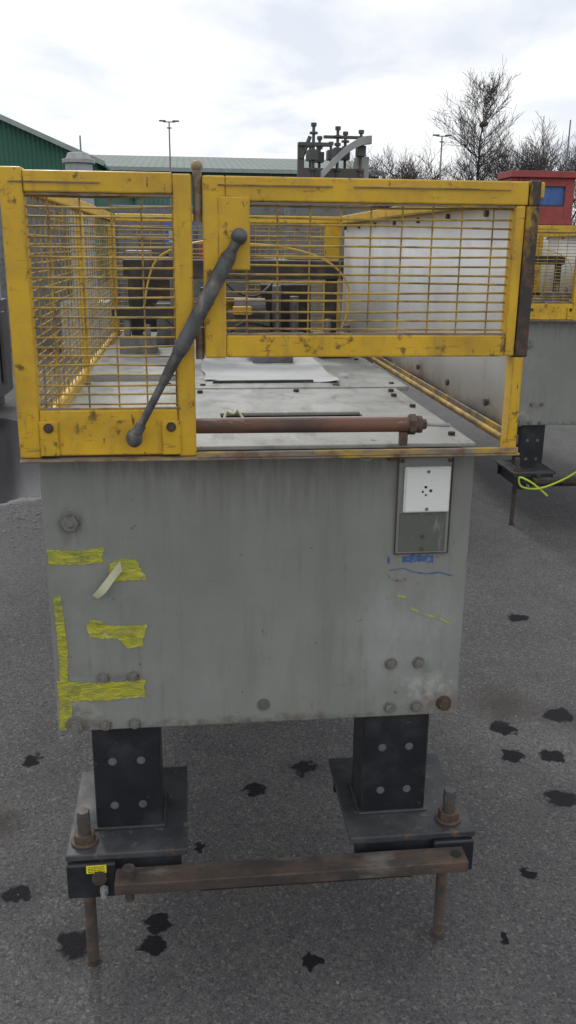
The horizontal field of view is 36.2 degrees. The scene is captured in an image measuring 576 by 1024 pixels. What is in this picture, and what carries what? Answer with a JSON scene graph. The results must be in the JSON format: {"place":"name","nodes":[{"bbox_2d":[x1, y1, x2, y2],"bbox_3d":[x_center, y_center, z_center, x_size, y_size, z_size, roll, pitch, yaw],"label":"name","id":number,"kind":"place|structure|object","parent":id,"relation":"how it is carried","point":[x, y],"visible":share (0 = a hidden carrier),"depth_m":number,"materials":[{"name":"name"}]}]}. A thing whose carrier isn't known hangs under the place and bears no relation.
{"place":"outdoors","nodes":[
{"label":"outdoors","id":0,"kind":"place"},
{"bbox_2d":[0,298,12,405],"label":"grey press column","id":1,"kind":"structure","parent":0,"point":[6,381],"depth_m":8.85,"materials":[{"name":"grey metal"}]},
{"bbox_2d":[0,197,202,349],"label":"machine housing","id":2,"kind":"object","parent":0,"point":[3,285],"visible":0.17,"depth_m":14.07,"materials":[{"name":"grey metal"}]},
{"bbox_2d":[126,229,257,306],"bbox_3d":[-0.561,-0.833,5.439,0.800,1.740,1.750,-1,17,-6],"label":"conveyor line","id":3,"kind":"object","parent":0,"point":[196,246],"visible":0.05,"depth_m":5.08,"materials":[{"name":"grey metal"}]},
{"bbox_2d":[193,244,202,258],"bbox_3d":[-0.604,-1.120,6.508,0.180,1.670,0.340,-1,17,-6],"label":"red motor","id":4,"kind":"object","parent":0,"point":[200,247],"visible":0.05,"depth_m":6.13,"materials":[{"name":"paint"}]},
{"bbox_2d":[92,155,384,210],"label":"warehouse","id":5,"kind":"structure","parent":0,"point":[226,166],"depth_m":81.08,"materials":[{"name":"grey metal"}]},
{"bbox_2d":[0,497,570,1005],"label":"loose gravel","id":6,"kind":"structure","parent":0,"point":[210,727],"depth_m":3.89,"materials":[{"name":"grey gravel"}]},
{"bbox_2d":[0,279,575,1023],"bbox_3d":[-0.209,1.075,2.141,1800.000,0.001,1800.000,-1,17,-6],"label":"asphalt ground","id":7,"kind":"structure","parent":0,"point":[278,955],"depth_m":2.56,"materials":[{"name":"grey asphalt"}]},
{"bbox_2d":[0,114,139,281],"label":"green shed","id":8,"kind":"structure","parent":7,"relation":"on","point":[25,147],"depth_m":37.92,"materials":[{"name":"green metal"}]},
{"bbox_2d":[61,152,111,354],"bbox_3d":[-3.118,-3.912,13.487,0.700,2.930,0.700,-1,17,-6],"label":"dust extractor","id":9,"kind":"object","parent":7,"relation":"on","point":[78,161],"visible":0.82,"depth_m":13.35,"materials":[{"name":"grey metal"}]},
{"bbox_2d":[159,120,178,205],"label":"street lamp","id":10,"kind":"object","parent":7,"relation":"on","point":[169,122],"visible":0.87,"depth_m":73.30,"materials":[{"name":"grey metal"}]},
{"bbox_2d":[163,222,193,256],"bbox_3d":[-0.805,-1.259,6.666,0.220,1.840,0.315,-1,17,-6],"label":"blue control box","id":11,"kind":"object","parent":7,"relation":"on","point":[167,224],"visible":0.01,"depth_m":6.29,"materials":[{"name":"paint"}]},
{"bbox_2d":[0,160,544,966],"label":"metalworking machine","id":12,"kind":"object","parent":7,"relation":"on","point":[256,508],"visible":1,"depth_m":1.89,"materials":[{"name":"grey paint"}]},
{"bbox_2d":[258,122,372,363],"bbox_3d":[0.114,-1.796,7.354,0.900,2.490,1.700,-1,17,-6],"label":"roller straightening machine","id":13,"kind":"object","parent":7,"relation":"on","point":[335,155],"visible":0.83,"depth_m":6.46,"materials":[{"name":"grey metal"}]},
{"bbox_2d":[351,156,421,206],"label":"bare tree","id":14,"kind":"object","parent":7,"relation":"on","point":[388,174],"visible":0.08,"depth_m":78.53,"materials":[{"name":"brown plant"}]},
{"bbox_2d":[347,131,463,206],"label":"bare tree","id":15,"kind":"object","parent":7,"relation":"on","point":[407,176],"visible":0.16,"depth_m":78.01,"materials":[{"name":"brown plant"}]},
{"bbox_2d":[369,143,456,179],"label":"bare tree","id":16,"kind":"object","parent":7,"relation":"on","point":[409,166],"visible":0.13,"depth_m":80.49,"materials":[{"name":"brown plant"}]},
{"bbox_2d":[390,150,457,179],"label":"bare tree","id":17,"kind":"object","parent":7,"relation":"on","point":[431,175],"visible":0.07,"depth_m":80.45,"materials":[{"name":"brown plant"}]},
{"bbox_2d":[433,134,451,179],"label":"street lamp","id":18,"kind":"object","parent":7,"relation":"on","point":[437,135],"visible":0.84,"depth_m":77.73,"materials":[{"name":"grey metal"}]},
{"bbox_2d":[420,162,475,179],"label":"bare tree","id":19,"kind":"object","parent":7,"relation":"on","point":[450,174],"visible":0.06,"depth_m":80.91,"materials":[{"name":"brown plant"}]},
{"bbox_2d":[428,58,521,180],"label":"bare tree","id":20,"kind":"object","parent":7,"relation":"on","point":[486,100],"visible":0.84,"depth_m":77.49,"materials":[{"name":"brown plant"}]},
{"bbox_2d":[382,198,575,225],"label":"distant scrub","id":21,"kind":"object","parent":7,"relation":"on","point":[574,223],"depth_m":90.03,"materials":[{"name":"brown plant"}]},
{"bbox_2d":[463,134,574,180],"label":"bare tree","id":22,"kind":"object","parent":7,"relation":"on","point":[547,146],"visible":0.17,"depth_m":81.11,"materials":[{"name":"brown plant"}]},
{"bbox_2d":[471,112,575,180],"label":"bare tree","id":23,"kind":"object","parent":7,"relation":"on","point":[514,167],"visible":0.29,"depth_m":78.62,"materials":[{"name":"brown plant"}]},
{"bbox_2d":[472,121,575,210],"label":"bare tree","id":24,"kind":"object","parent":7,"relation":"on","point":[563,166],"visible":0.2,"depth_m":77.82,"materials":[{"name":"brown plant"}]},
{"bbox_2d":[495,225,575,524],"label":"metalworking machine","id":25,"kind":"object","parent":7,"relation":"on","point":[548,390],"visible":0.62,"depth_m":5.28,"materials":[{"name":"grey paint"}]},
{"bbox_2d":[497,170,575,233],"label":"red shipping cabin","id":26,"kind":"object","parent":7,"relation":"on","point":[556,204],"visible":0.34,"depth_m":21.34,"materials":[{"name":"metal"}]},
{"bbox_2d":[540,199,563,206],"bbox_3d":[6.378,-7.626,21.325,0.640,0.460,0.040,-1,17,-6],"label":"window frame","id":27,"kind":"structure","parent":26,"relation":"in","point":[540,199],"depth_m":21.37,"materials":[{"name":"metal"}]},
{"bbox_2d":[508,120,575,219],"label":"bare tree","id":28,"kind":"object","parent":7,"relation":"on","point":[539,153],"visible":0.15,"depth_m":83.28,"materials":[{"name":"brown plant"}]},
{"bbox_2d":[524,136,575,207],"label":"bare tree","id":29,"kind":"object","parent":7,"relation":"on","point":[574,152],"visible":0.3,"depth_m":79.84,"materials":[{"name":"brown plant"}]},
{"bbox_2d":[565,120,570,170],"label":"mast pole","id":30,"kind":"object","parent":7,"relation":"on","point":[568,145],"visible":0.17,"depth_m":78.90,"materials":[{"name":"grey metal"}]},
{"bbox_2d":[0,0,575,224],"label":"sky","id":31,"kind":"structure","parent":0,"point":[239,78],"materials":[{"name":"white"}]},
{"bbox_2d":[533,237,567,302],"bbox_3d":[6.320,-5.085,19.429,2.600,1.930,1.560,-1,17,-6],"label":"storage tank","id":32,"kind":"object","parent":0,"point":[544,243],"depth_m":18.58,"materials":[{"name":"metal"}]}
]}

